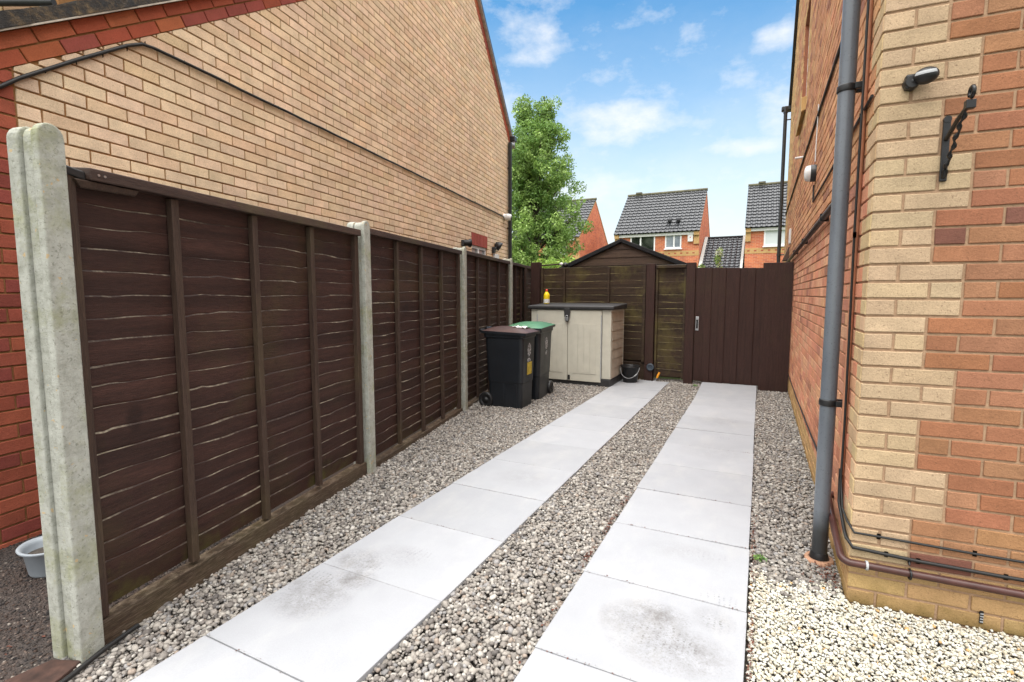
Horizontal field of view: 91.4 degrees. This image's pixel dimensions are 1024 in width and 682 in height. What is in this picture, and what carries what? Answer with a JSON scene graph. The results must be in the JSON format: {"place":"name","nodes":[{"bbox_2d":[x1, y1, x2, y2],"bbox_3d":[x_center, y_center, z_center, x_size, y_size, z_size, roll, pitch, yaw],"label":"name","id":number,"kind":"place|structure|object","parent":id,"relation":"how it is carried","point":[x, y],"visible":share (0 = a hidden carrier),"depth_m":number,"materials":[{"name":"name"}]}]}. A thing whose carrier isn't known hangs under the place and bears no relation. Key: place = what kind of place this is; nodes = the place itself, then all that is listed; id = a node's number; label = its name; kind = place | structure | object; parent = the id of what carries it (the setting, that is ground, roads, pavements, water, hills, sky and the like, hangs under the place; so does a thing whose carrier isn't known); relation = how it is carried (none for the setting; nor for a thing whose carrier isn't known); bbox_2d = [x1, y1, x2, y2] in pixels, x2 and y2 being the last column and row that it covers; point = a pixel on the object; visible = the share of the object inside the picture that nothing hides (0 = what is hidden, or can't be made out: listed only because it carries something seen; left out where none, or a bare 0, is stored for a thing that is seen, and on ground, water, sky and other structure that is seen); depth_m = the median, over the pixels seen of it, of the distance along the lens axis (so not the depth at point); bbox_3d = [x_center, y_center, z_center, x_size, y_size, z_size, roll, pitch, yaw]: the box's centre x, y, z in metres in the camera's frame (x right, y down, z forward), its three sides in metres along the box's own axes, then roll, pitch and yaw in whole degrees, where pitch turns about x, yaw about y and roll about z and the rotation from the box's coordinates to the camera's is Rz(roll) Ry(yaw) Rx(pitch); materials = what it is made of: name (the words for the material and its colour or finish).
{"place":"outdoors","nodes":[
{"label":"outdoors","id":0,"kind":"place"},
{"bbox_2d":[0,389,487,681],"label":"neighbour driveway","id":1,"kind":"structure","parent":0,"point":[24,646],"depth_m":2.15,"materials":[{"name":"stone"}]},
{"bbox_2d":[15,536,45,577],"bbox_3d":[-2.263,1.052,2.434,0.251,0.138,0.213,3,6,26],"label":"plant pot","id":2,"kind":"object","parent":1,"relation":"on","point":[31,552],"visible":0.36,"depth_m":2.37,"materials":[{"name":"plastic"}]},
{"bbox_2d":[5,420,839,681],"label":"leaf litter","id":3,"kind":"object","parent":1,"relation":"on","point":[752,642],"visible":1,"depth_m":2.37,"materials":[{"name":"brown plant"}]},
{"bbox_2d":[60,378,1023,681],"bbox_3d":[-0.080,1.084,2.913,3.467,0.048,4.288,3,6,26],"label":"gravel","id":4,"kind":"structure","parent":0,"point":[453,431],"depth_m":2.60,"materials":[{"name":"grey gravel"}]},
{"bbox_2d":[6,123,104,668],"bbox_3d":[-1.625,0.273,1.793,0.144,2.024,0.084,1,5,14],"label":"concrete post","id":5,"kind":"object","parent":4,"relation":"on","point":[40,202],"visible":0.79,"depth_m":1.75,"materials":[{"name":"grey concrete"}]},
{"bbox_2d":[59,623,139,681],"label":"hose","id":6,"kind":"object","parent":4,"relation":"on","point":[83,665],"visible":1,"depth_m":1.84,"materials":[{"name":"black rubber"}]},
{"bbox_2d":[130,636,299,681],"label":"paving slab","id":7,"kind":"structure","parent":4,"relation":"on","point":[204,659],"depth_m":1.79,"materials":[{"name":"grey concrete"}]},
{"bbox_2d":[66,165,366,649],"bbox_3d":[-1.359,0.202,2.751,0.092,1.848,1.937,1,5,14],"label":"lap fence","id":8,"kind":"object","parent":4,"relation":"on","point":[220,340],"visible":0.95,"depth_m":2.36,"materials":[{"name":"brown wood"}]},
{"bbox_2d":[206,563,440,681],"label":"paving slab","id":9,"kind":"structure","parent":4,"relation":"on","point":[322,622],"depth_m":2.01,"materials":[{"name":"grey concrete"}]},
{"bbox_2d":[347,221,375,475],"bbox_3d":[-1.121,0.114,3.729,0.144,1.981,0.084,1,5,14],"label":"concrete post","id":10,"kind":"object","parent":4,"relation":"on","point":[364,257],"visible":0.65,"depth_m":3.69,"materials":[{"name":"grey concrete"}]},
{"bbox_2d":[323,516,502,602],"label":"paving slab","id":11,"kind":"structure","parent":4,"relation":"on","point":[436,562],"depth_m":2.55,"materials":[{"name":"grey concrete"}]},
{"bbox_2d":[370,228,462,466],"bbox_3d":[-0.844,0.004,4.726,0.089,1.876,1.995,1,5,14],"label":"lap fence","id":12,"kind":"object","parent":4,"relation":"on","point":[416,314],"visible":0.91,"depth_m":4.54,"materials":[{"name":"brown wood"}]},
{"bbox_2d":[453,247,467,410],"bbox_3d":[-0.596,-0.076,5.744,0.144,1.987,0.084,1,5,14],"label":"concrete post","id":13,"kind":"object","parent":4,"relation":"on","point":[463,313],"visible":0.46,"depth_m":5.70,"materials":[{"name":"grey concrete"}]},
{"bbox_2d":[400,483,544,544],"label":"paving slab","id":14,"kind":"structure","parent":4,"relation":"on","point":[498,516],"depth_m":3.08,"materials":[{"name":"grey concrete"}]},
{"bbox_2d":[467,251,509,406],"bbox_3d":[-0.315,-0.192,6.757,0.089,1.891,2.010,1,5,14],"label":"lap fence","id":15,"kind":"object","parent":4,"relation":"on","point":[487,291],"visible":0.62,"depth_m":6.50,"materials":[{"name":"brown wood"}]},
{"bbox_2d":[503,258,512,324],"bbox_3d":[-0.067,-0.273,7.769,0.144,2.004,0.084,1,5,14],"label":"concrete post","id":16,"kind":"object","parent":4,"relation":"on","point":[511,292],"visible":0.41,"depth_m":7.69,"materials":[{"name":"grey concrete"}]},
{"bbox_2d":[453,459,574,502],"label":"paving slab","id":17,"kind":"structure","parent":4,"relation":"on","point":[540,483],"depth_m":3.60,"materials":[{"name":"grey concrete"}]},
{"bbox_2d":[513,262,530,323],"bbox_3d":[0.177,-0.368,8.646,0.089,1.891,1.750,1,5,14],"label":"lap fence","id":18,"kind":"object","parent":4,"relation":"on","point":[518,292],"visible":0.34,"depth_m":8.45,"materials":[{"name":"brown wood"}]},
{"bbox_2d":[524,268,526,321],"bbox_3d":[0.235,-0.351,8.741,0.017,1.840,0.160,1,5,14],"label":"fence post","id":19,"kind":"object","parent":18,"relation":"attached to","point":[525,294],"visible":0.56,"depth_m":8.66,"materials":[{"name":"brown wood"}]},
{"bbox_2d":[531,262,541,320],"bbox_3d":[0.424,-0.377,8.776,0.170,1.985,0.090,3,6,30],"label":"timber post","id":20,"kind":"object","parent":4,"relation":"on","point":[536,267],"visible":0.47,"depth_m":8.68,"materials":[{"name":"brown wood"}]},
{"bbox_2d":[493,440,597,474],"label":"paving slab","id":21,"kind":"structure","parent":4,"relation":"on","point":[565,458],"depth_m":4.14,"materials":[{"name":"grey concrete"}]},
{"bbox_2d":[542,262,567,267],"bbox_3d":[0.722,-0.430,8.998,0.573,1.950,0.108,1,6,15],"label":"rail","id":22,"kind":"object","parent":4,"relation":"on","point":[565,265],"visible":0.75,"depth_m":8.85,"materials":[{"name":"brown wood"}]},
{"bbox_2d":[524,425,615,450],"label":"paving slab","id":23,"kind":"structure","parent":4,"relation":"on","point":[578,438],"depth_m":4.67,"materials":[{"name":"grey concrete"}]},
{"bbox_2d":[513,648,632,681],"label":"paving slab","id":24,"kind":"structure","parent":4,"relation":"on","point":[541,666],"depth_m":1.77,"materials":[{"name":"grey concrete"}]},
{"bbox_2d":[548,413,629,433],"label":"paving slab","id":25,"kind":"structure","parent":4,"relation":"on","point":[595,423],"depth_m":5.21,"materials":[{"name":"grey concrete"}]},
{"bbox_2d":[568,403,641,420],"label":"paving slab","id":26,"kind":"structure","parent":4,"relation":"on","point":[621,412],"depth_m":5.75,"materials":[{"name":"grey concrete"}]},
{"bbox_2d":[584,394,651,408],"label":"paving slab","id":27,"kind":"structure","parent":4,"relation":"on","point":[602,399],"depth_m":6.25,"materials":[{"name":"grey concrete"}]},
{"bbox_2d":[599,387,659,400],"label":"paving slab","id":28,"kind":"structure","parent":4,"relation":"on","point":[634,393],"depth_m":6.81,"materials":[{"name":"grey concrete"}]},
{"bbox_2d":[611,381,666,390],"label":"paving slab","id":29,"kind":"structure","parent":4,"relation":"on","point":[646,386],"depth_m":7.32,"materials":[{"name":"grey concrete"}]},
{"bbox_2d":[620,364,639,382],"bbox_3d":[1.810,0.504,7.642,0.292,0.264,0.288,3,6,26],"label":"bucket","id":30,"kind":"object","parent":29,"relation":"on","point":[630,372],"visible":1,"depth_m":7.55,"materials":[{"name":"black plastic"}]},
{"bbox_2d":[535,571,746,681],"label":"paving slab","id":31,"kind":"structure","parent":4,"relation":"on","point":[633,632],"depth_m":1.96,"materials":[{"name":"grey concrete"}]},
{"bbox_2d":[620,379,668,383],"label":"paving slab","id":32,"kind":"structure","parent":4,"relation":"on","point":[647,381],"depth_m":7.67,"materials":[{"name":"grey concrete"}]},
{"bbox_2d":[644,264,656,380],"bbox_3d":[2.148,-0.241,7.771,0.130,1.900,0.085,3,6,30],"label":"timber post","id":33,"kind":"object","parent":4,"relation":"on","point":[650,314],"visible":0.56,"depth_m":7.73,"materials":[{"name":"brown wood"}]},
{"bbox_2d":[646,363,653,370],"bbox_3d":[2.148,0.408,7.763,0.120,0.120,0.032,3,6,30],"label":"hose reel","id":34,"kind":"object","parent":33,"relation":"attached to","point":[649,366],"visible":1,"depth_m":7.75,"materials":[{"name":"grey plastic"}]},
{"bbox_2d":[584,522,749,612],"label":"paving slab","id":35,"kind":"structure","parent":4,"relation":"on","point":[714,573],"depth_m":2.47,"materials":[{"name":"grey concrete"}]},
{"bbox_2d":[615,488,750,548],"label":"paving slab","id":36,"kind":"structure","parent":4,"relation":"on","point":[724,523],"depth_m":3.00,"materials":[{"name":"grey concrete"}]},
{"bbox_2d":[683,262,696,383],"bbox_3d":[2.659,-0.213,7.474,0.130,1.900,0.080,3,6,30],"label":"timber post","id":37,"kind":"object","parent":4,"relation":"on","point":[689,321],"visible":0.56,"depth_m":7.43,"materials":[{"name":"brown wood"}]},
{"bbox_2d":[654,264,686,378],"bbox_3d":[2.409,-0.292,7.615,0.441,1.731,0.089,3,6,30],"label":"lap fence","id":38,"kind":"object","parent":37,"relation":"attached to","point":[670,319],"visible":0.98,"depth_m":7.63,"materials":[{"name":"brown wood"}]},
{"bbox_2d":[693,268,762,385],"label":"gate","id":39,"kind":"structure","parent":37,"relation":"attached to","point":[728,306],"depth_m":7.18,"materials":[{"name":"brown wood"}]},
{"bbox_2d":[637,462,752,506],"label":"paving slab","id":40,"kind":"structure","parent":4,"relation":"on","point":[707,484],"depth_m":3.53,"materials":[{"name":"grey concrete"}]},
{"bbox_2d":[654,443,753,479],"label":"paving slab","id":41,"kind":"structure","parent":4,"relation":"on","point":[723,461],"depth_m":4.04,"materials":[{"name":"grey concrete"}]},
{"bbox_2d":[665,428,753,453],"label":"paving slab","id":42,"kind":"structure","parent":4,"relation":"on","point":[719,440],"depth_m":4.57,"materials":[{"name":"grey concrete"}]},
{"bbox_2d":[676,415,754,435],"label":"paving slab","id":43,"kind":"structure","parent":4,"relation":"on","point":[730,426],"depth_m":5.09,"materials":[{"name":"grey concrete"}]},
{"bbox_2d":[684,404,754,421],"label":"paving slab","id":44,"kind":"structure","parent":4,"relation":"on","point":[722,413],"depth_m":5.65,"materials":[{"name":"grey concrete"}]},
{"bbox_2d":[691,396,755,409],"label":"paving slab","id":45,"kind":"structure","parent":4,"relation":"on","point":[726,403],"depth_m":6.17,"materials":[{"name":"grey concrete"}]},
{"bbox_2d":[696,382,756,400],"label":"paving slab","id":46,"kind":"structure","parent":4,"relation":"on","point":[731,391],"depth_m":6.78,"materials":[{"name":"grey concrete"}]},
{"bbox_2d":[753,554,766,561],"bbox_3d":[1.258,1.096,2.526,0.070,0.036,0.059,3,6,26],"label":"weed","id":47,"kind":"object","parent":4,"relation":"on","point":[758,557],"visible":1,"depth_m":2.52,"materials":[{"name":"green plant"}]},
{"bbox_2d":[745,563,1023,681],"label":"white pebbles","id":48,"kind":"object","parent":4,"relation":"on","point":[921,643],"visible":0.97,"depth_m":1.92,"materials":[{"name":"gravel"}]},
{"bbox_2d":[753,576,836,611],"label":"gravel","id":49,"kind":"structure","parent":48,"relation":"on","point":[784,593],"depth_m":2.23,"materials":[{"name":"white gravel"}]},
{"bbox_2d":[515,198,607,267],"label":"detached house","id":50,"kind":"structure","parent":0,"point":[594,239],"depth_m":30.90,"materials":[{"name":"brick"}]},
{"bbox_2d":[559,239,686,377],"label":"garden shed","id":51,"kind":"structure","parent":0,"point":[621,252],"depth_m":8.56,"materials":[{"name":"brown wood"}]},
{"bbox_2d":[457,378,806,461],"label":"gravel","id":52,"kind":"structure","parent":0,"point":[560,401],"depth_m":5.64,"materials":[{"name":"grey gravel"}]},
{"bbox_2d":[479,326,539,408],"bbox_3d":[-0.040,0.308,6.095,0.657,0.978,0.473,3,6,26],"label":"wheelie bin","id":53,"kind":"object","parent":52,"relation":"on","point":[510,354],"visible":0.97,"depth_m":5.92,"materials":[{"name":"plastic"}]},
{"bbox_2d":[509,321,554,399],"bbox_3d":[0.253,0.243,6.638,0.502,0.998,0.721,2,6,21],"label":"wheelie bin","id":54,"kind":"object","parent":52,"relation":"on","point":[542,385],"visible":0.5,"depth_m":6.40,"materials":[{"name":"plastic"}]},
{"bbox_2d":[528,303,626,386],"bbox_3d":[1.016,0.026,7.792,1.345,1.224,0.838,3,6,26],"label":"storage box","id":55,"kind":"object","parent":52,"relation":"on","point":[587,342],"visible":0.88,"depth_m":7.41,"materials":[{"name":"grey plastic"}]},
{"bbox_2d":[544,289,549,303],"bbox_3d":[0.551,-0.710,7.953,0.097,0.229,0.097,3,6,26],"label":"bottle","id":56,"kind":"object","parent":55,"relation":"on","point":[546,297],"visible":1,"depth_m":7.92,"materials":[{"name":"yellow plastic"}]},
{"bbox_2d":[537,310,567,379],"bbox_3d":[0.612,0.054,7.605,0.495,1.053,0.050,3,6,26],"label":"door","id":57,"kind":"structure","parent":55,"relation":"in","point":[559,336],"depth_m":7.55,"materials":[{"name":"beige plastic"}]},
{"bbox_2d":[567,310,601,382],"bbox_3d":[1.074,0.075,7.378,0.523,1.053,0.050,3,6,26],"label":"door","id":58,"kind":"structure","parent":55,"relation":"in","point":[584,326],"depth_m":7.36,"materials":[{"name":"beige plastic"}]},
{"bbox_2d":[623,361,643,379],"bbox_3d":[1.321,0.452,8.369,2.005,0.310,0.030,3,6,30],"label":"gravel board","id":59,"kind":"object","parent":52,"relation":"on","point":[641,372],"visible":0.04,"depth_m":7.93,"materials":[{"name":"brown wood"}]},
{"bbox_2d":[541,265,646,361],"bbox_3d":[1.296,-0.465,8.262,1.825,1.516,0.052,3,6,30],"label":"lap fence","id":60,"kind":"object","parent":59,"relation":"on","point":[618,284],"visible":0.52,"depth_m":8.04,"materials":[{"name":"brown wood"}]},
{"bbox_2d":[758,262,793,392],"bbox_3d":[3.634,-0.171,6.888,0.367,1.805,0.042,3,6,30],"label":"fence board","id":61,"kind":"object","parent":52,"relation":"on","point":[776,307],"visible":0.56,"depth_m":6.87,"materials":[{"name":"brown wood"}]},
{"bbox_2d":[482,0,795,243],"label":"sky","id":62,"kind":"structure","parent":0,"point":[655,95],"materials":[{"name":"blue"}]},
{"bbox_2d":[614,188,709,266],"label":"detached house","id":63,"kind":"structure","parent":0,"point":[674,224],"depth_m":27.50,"materials":[{"name":"tile"}]},
{"bbox_2d":[630,236,654,250],"bbox_3d":[7.142,-5.164,27.327,1.340,1.280,0.031,3,6,26],"label":"window","id":64,"kind":"structure","parent":63,"relation":"in","point":[648,242],"depth_m":27.25,"materials":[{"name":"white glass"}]},
{"bbox_2d":[664,235,681,249],"bbox_3d":[8.574,-5.305,26.576,0.940,0.860,0.076,3,6,26],"label":"window","id":65,"kind":"structure","parent":63,"relation":"in","point":[671,242],"depth_m":26.59,"materials":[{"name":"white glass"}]},
{"bbox_2d":[654,376,742,384],"bbox_3d":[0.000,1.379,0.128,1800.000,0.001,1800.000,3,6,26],"label":"ground","id":66,"kind":"structure","parent":0,"point":[674,378],"depth_m":8.27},
{"bbox_2d":[4,660,80,681],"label":"plank","id":67,"kind":"object","parent":66,"relation":"on","point":[54,671],"visible":0.81,"depth_m":1.76,"materials":[{"name":"brown wood"}]},
{"bbox_2d":[0,0,516,548],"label":"neighbour house","id":68,"kind":"structure","parent":66,"relation":"on","point":[414,86],"depth_m":4.29,"materials":[{"name":"brick"}]},
{"bbox_2d":[0,41,503,216],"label":"cable","id":69,"kind":"object","parent":68,"relation":"attached to","point":[50,68],"visible":1,"depth_m":3.38,"materials":[{"name":"plastic"}]},
{"bbox_2d":[461,239,471,246],"bbox_3d":[-0.786,-1.658,8.430,0.191,0.148,0.150,-3,6,-28],"label":"floodlight","id":70,"kind":"object","parent":68,"relation":"attached to","point":[468,242],"visible":1,"depth_m":8.39,"materials":[{"name":"black plastic"}]},
{"bbox_2d":[472,245,485,254],"bbox_3d":[-0.648,-1.237,9.247,0.060,1.010,0.800,2,6,17],"label":"window","id":71,"kind":"structure","parent":68,"relation":"in","point":[476,249],"depth_m":9.25,"materials":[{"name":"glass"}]},
{"bbox_2d":[492,242,502,257],"bbox_3d":[-0.289,-1.804,9.916,0.180,0.336,0.321,3,6,26],"label":"floodlight","id":72,"kind":"object","parent":68,"relation":"attached to","point":[498,245],"visible":0.92,"depth_m":9.89,"materials":[{"name":"black plastic"}]},
{"bbox_2d":[503,213,511,220],"bbox_3d":[-0.095,-2.592,10.448,0.187,0.150,0.139,0,5,2],"label":"security camera","id":73,"kind":"object","parent":68,"relation":"attached to","point":[508,217],"visible":1,"depth_m":10.40,"materials":[{"name":"white plastic"}]},
{"bbox_2d":[511,93,594,267],"bbox_3d":[0.902,-4.937,19.302,4.507,9.047,4.663,3,6,26],"label":"tree","id":74,"kind":"object","parent":66,"relation":"on","point":[534,189],"visible":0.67,"depth_m":18.53,"materials":[{"name":"green plant"}]},
{"bbox_2d":[533,256,574,267],"bbox_3d":[1.448,-1.121,13.512,1.552,2.530,1.942,4,7,37],"label":"bush","id":75,"kind":"object","parent":66,"relation":"on","point":[555,261],"visible":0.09,"depth_m":13.38,"materials":[{"name":"green plant"}]},
{"bbox_2d":[697,247,722,267],"bbox_3d":[3.523,-0.518,8.678,0.657,2.205,0.297,3,6,26],"label":"shrub","id":76,"kind":"object","parent":66,"relation":"on","point":[719,256],"visible":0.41,"depth_m":8.55,"materials":[{"name":"green plant"}]},
{"bbox_2d":[776,0,1023,640],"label":"brick house","id":77,"kind":"structure","parent":66,"relation":"on","point":[934,453],"depth_m":2.02,"materials":[{"name":"brick"}]},
{"bbox_2d":[788,374,816,451],"bbox_3d":[2.867,0.599,5.001,0.014,0.072,4.500,3,6,26],"label":"cable","id":78,"kind":"object","parent":77,"relation":"attached to","point":[803,416],"visible":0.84,"depth_m":4.30,"materials":[{"name":"brown plastic"}]},
{"bbox_2d":[796,26,809,136],"bbox_3d":[3.781,-3.513,6.389,0.150,1.428,1.090,3,6,26],"label":"window","id":79,"kind":"structure","parent":77,"relation":"in","point":[802,108],"depth_m":6.29,"materials":[{"name":"glass"}]},
{"bbox_2d":[804,164,816,181],"bbox_3d":[2.647,-1.487,4.434,0.092,0.145,0.145,3,6,26],"label":"bulkhead light","id":80,"kind":"object","parent":77,"relation":"attached to","point":[810,172],"visible":0.98,"depth_m":4.39,"materials":[{"name":"white plastic"}]},
{"bbox_2d":[785,41,840,214],"bbox_3d":[3.547,-2.143,6.122,0.020,0.070,8.640,3,6,26],"label":"cable","id":81,"kind":"object","parent":77,"relation":"attached to","point":[828,81],"visible":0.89,"depth_m":4.15,"materials":[{"name":"black plastic"}]},
{"bbox_2d":[815,104,818,161],"bbox_3d":[2.674,-1.823,4.379,0.009,0.480,0.029,2,6,21],"label":"cable","id":82,"kind":"object","parent":77,"relation":"attached to","point":[816,135],"visible":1,"depth_m":4.38,"materials":[{"name":"white plastic"}]},
{"bbox_2d":[804,0,861,569],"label":"drainpipe","id":83,"kind":"object","parent":77,"relation":"attached to","point":[849,87],"visible":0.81,"depth_m":2.39,"materials":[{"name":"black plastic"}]},
{"bbox_2d":[812,94,873,202],"bbox_3d":[2.103,-1.200,3.279,0.016,0.160,2.647,3,6,26],"label":"cable","id":84,"kind":"object","parent":77,"relation":"attached to","point":[855,125],"visible":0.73,"depth_m":3.15,"materials":[{"name":"black plastic"}]},
{"bbox_2d":[836,0,873,506],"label":"cable","id":85,"kind":"object","parent":77,"relation":"attached to","point":[863,135],"visible":0.65,"depth_m":2.29,"materials":[{"name":"brown plastic"}]},
{"bbox_2d":[902,66,939,90],"bbox_3d":[1.576,-1.016,1.930,0.117,0.068,0.067,7,9,53],"label":"motion sensor","id":86,"kind":"object","parent":77,"relation":"attached to","point":[924,76],"visible":1,"depth_m":1.91,"materials":[{"name":"black plastic"}]},
{"bbox_2d":[837,468,1023,581],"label":"cable","id":87,"kind":"object","parent":77,"relation":"attached to","point":[919,561],"visible":0.99,"depth_m":2.09,"materials":[{"name":"black plastic"}]},
{"bbox_2d":[839,0,1023,563],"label":"cable","id":88,"kind":"object","parent":77,"relation":"attached to","point":[973,553],"visible":1,"depth_m":2.24,"materials":[{"name":"brown plastic"}]},
{"bbox_2d":[939,84,976,181],"bbox_3d":[1.643,-0.759,1.840,0.029,0.291,0.225,2,6,22],"label":"basket bracket","id":89,"kind":"object","parent":77,"relation":"attached to","point":[946,156],"visible":1,"depth_m":1.89,"materials":[{"name":"black metal"}]},
{"bbox_2d":[698,235,744,267],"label":"garage","id":90,"kind":"structure","parent":0,"point":[733,252],"depth_m":26.60,"materials":[{"name":"tile"}]},
{"bbox_2d":[744,181,787,267],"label":"detached house","id":91,"kind":"structure","parent":0,"point":[761,222],"depth_m":24.98,"materials":[{"name":"tile"}]},
{"bbox_2d":[762,230,784,246],"bbox_3d":[13.010,-5.056,24.392,1.360,0.890,0.076,3,6,26],"label":"window","id":92,"kind":"structure","parent":91,"relation":"in","point":[770,237],"depth_m":24.52,"materials":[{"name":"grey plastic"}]}
]}

